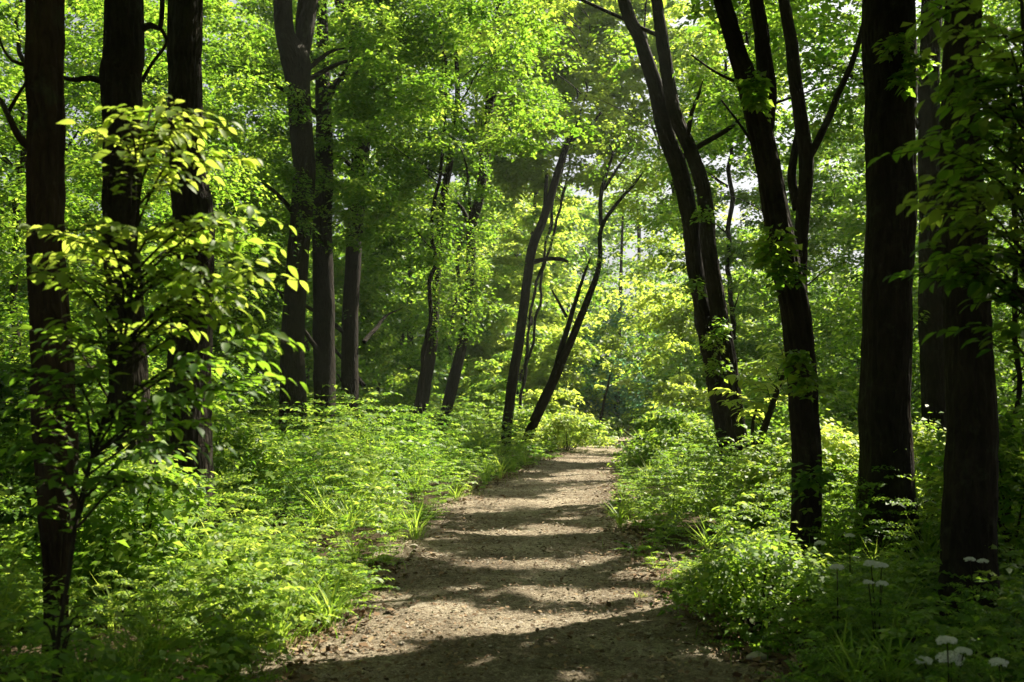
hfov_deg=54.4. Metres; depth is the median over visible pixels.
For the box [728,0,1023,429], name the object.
woodland tree
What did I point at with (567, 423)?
shrub
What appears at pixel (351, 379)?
forked tree
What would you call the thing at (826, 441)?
shrub
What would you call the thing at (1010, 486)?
shrub
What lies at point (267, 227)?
woodland tree
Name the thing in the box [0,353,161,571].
shrub
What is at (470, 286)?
woodland tree
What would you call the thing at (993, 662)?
white flower
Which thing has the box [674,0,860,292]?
woodland tree
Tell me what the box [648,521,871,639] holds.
shrub
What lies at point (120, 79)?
woodland tree
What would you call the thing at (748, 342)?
woodland tree
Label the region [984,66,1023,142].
woodland tree
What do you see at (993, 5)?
woodland tree
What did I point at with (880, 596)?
white flower
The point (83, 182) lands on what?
woodland tree
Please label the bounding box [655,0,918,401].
woodland tree
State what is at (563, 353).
leaning tree
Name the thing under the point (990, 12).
woodland tree
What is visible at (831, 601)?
white flower
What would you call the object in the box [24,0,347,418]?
woodland tree
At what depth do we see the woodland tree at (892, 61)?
9.08 m
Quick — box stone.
[746,651,766,661]
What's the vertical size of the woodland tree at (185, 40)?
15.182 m
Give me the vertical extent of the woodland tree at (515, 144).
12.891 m
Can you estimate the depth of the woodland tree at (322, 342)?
24.82 m
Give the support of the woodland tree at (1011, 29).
on the ground at (672, 549)
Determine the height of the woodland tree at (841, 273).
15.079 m
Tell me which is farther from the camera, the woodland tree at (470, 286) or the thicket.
the thicket
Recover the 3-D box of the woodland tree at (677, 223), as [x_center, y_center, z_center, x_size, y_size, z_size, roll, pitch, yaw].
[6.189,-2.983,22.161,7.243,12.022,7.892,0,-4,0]
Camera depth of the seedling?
4.12 m
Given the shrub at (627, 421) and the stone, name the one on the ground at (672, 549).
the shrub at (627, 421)
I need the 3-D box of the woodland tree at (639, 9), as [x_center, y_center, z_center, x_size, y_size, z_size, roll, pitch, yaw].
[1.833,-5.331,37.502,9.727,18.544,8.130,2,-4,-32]
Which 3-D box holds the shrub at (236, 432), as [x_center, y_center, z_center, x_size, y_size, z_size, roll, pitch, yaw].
[-3.650,1.446,12.076,2.203,1.480,2.169,-3,-5,41]
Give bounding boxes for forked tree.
[144,0,470,440]
[217,0,487,439]
[691,0,837,571]
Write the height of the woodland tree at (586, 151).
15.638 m
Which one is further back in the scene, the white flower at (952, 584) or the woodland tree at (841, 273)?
the woodland tree at (841, 273)
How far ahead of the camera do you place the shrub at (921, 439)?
10.28 m
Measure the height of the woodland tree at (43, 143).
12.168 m
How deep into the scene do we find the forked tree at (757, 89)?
8.51 m
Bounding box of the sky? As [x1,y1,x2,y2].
[0,0,1023,403]
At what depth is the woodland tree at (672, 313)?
38.71 m
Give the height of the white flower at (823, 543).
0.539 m
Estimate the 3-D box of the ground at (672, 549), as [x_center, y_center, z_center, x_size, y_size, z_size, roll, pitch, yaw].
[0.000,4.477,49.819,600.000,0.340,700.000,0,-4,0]
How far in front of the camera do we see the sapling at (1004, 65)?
4.34 m
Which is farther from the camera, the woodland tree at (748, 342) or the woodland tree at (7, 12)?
the woodland tree at (748, 342)
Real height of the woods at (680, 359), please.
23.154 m
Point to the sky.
(630, 253)
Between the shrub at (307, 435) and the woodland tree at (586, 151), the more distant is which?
the woodland tree at (586, 151)
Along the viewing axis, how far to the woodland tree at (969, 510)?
6.47 m
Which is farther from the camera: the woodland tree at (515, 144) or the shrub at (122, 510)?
the woodland tree at (515, 144)
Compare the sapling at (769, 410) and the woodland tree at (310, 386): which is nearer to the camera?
the sapling at (769, 410)
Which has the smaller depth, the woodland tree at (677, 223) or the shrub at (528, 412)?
the woodland tree at (677, 223)
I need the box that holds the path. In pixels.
[224,436,829,681]
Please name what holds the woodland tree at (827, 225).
on the ground at (672, 549)
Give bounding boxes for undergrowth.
[0,361,1023,681]
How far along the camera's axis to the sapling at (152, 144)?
4.03 m
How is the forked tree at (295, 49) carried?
on the ground at (672, 549)
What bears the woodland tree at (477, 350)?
on the ground at (672, 549)
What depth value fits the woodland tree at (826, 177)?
27.98 m
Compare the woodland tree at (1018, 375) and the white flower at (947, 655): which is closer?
the white flower at (947, 655)
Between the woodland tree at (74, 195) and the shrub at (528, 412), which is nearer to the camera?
the woodland tree at (74, 195)
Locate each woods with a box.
[0,105,1023,418]
[446,177,744,423]
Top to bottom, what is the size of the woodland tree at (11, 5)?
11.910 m
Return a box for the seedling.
[14,598,146,681]
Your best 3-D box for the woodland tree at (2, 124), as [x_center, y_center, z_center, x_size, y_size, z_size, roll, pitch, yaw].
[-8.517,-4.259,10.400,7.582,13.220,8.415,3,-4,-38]
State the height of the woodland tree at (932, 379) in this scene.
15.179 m
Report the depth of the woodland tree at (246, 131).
27.00 m
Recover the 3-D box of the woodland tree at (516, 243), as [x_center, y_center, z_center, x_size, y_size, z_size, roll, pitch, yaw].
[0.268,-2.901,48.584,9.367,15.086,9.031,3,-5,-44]
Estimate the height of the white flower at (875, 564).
0.592 m
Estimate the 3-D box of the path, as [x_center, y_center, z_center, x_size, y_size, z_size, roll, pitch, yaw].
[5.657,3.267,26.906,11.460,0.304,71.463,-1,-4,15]
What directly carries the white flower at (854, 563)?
on the ground at (672, 549)
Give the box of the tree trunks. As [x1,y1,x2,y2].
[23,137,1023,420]
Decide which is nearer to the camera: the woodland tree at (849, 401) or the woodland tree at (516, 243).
the woodland tree at (849, 401)
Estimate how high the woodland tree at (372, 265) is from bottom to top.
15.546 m
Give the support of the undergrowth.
on the ground at (672, 549)
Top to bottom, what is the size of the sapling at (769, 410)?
2.461 m
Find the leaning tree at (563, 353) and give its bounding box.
[516,0,695,450]
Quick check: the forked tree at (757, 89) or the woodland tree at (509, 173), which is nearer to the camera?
the forked tree at (757, 89)
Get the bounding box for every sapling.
[0,94,308,681]
[591,358,631,433]
[707,343,787,516]
[867,0,1023,359]
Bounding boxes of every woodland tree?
[0,0,77,215]
[0,0,78,653]
[0,0,261,428]
[0,0,263,399]
[0,0,307,438]
[0,1,285,392]
[0,60,26,137]
[24,0,314,412]
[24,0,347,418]
[64,0,168,581]
[147,0,436,409]
[150,0,467,440]
[165,0,216,537]
[217,0,492,422]
[273,0,575,446]
[313,0,547,433]
[335,42,583,426]
[367,0,577,451]
[423,190,632,407]
[448,162,591,416]
[451,0,705,408]
[453,0,724,451]
[463,0,688,414]
[518,0,728,227]
[568,0,789,419]
[623,44,847,419]
[625,201,817,422]
[626,0,942,437]
[649,0,865,270]
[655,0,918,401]
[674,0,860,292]
[688,0,1023,479]
[709,0,1023,450]
[723,0,1023,399]
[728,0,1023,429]
[782,0,1023,466]
[787,0,1023,410]
[805,0,1019,36]
[831,0,1023,415]
[850,0,940,564]
[936,0,1000,630]
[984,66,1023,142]
[1007,8,1021,45]
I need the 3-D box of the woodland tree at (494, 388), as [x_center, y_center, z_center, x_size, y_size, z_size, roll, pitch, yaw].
[-1.912,-4.246,39.254,9.800,16.494,9.350,0,-4,0]
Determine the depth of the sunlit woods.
53.18 m
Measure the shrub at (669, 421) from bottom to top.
1.478 m
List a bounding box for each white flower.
[796,564,873,654]
[797,540,863,601]
[820,533,878,606]
[841,580,926,658]
[843,560,923,649]
[899,636,1001,681]
[940,557,1022,638]
[959,645,1023,681]
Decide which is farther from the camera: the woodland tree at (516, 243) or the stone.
the woodland tree at (516, 243)
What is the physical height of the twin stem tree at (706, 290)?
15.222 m
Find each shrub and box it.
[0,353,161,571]
[0,434,271,605]
[155,399,297,511]
[222,425,375,488]
[479,406,550,439]
[512,408,618,450]
[599,411,658,439]
[606,405,717,466]
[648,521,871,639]
[701,408,932,528]
[822,405,1014,524]
[908,402,1023,575]
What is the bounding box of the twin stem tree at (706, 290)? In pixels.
[437,0,861,480]
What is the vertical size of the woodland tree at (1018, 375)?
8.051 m
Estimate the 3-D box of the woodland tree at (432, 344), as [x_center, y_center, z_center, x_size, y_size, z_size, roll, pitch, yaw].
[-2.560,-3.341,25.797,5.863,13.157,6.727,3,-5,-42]
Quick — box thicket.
[556,292,681,422]
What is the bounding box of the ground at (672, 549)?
[0,421,1023,681]

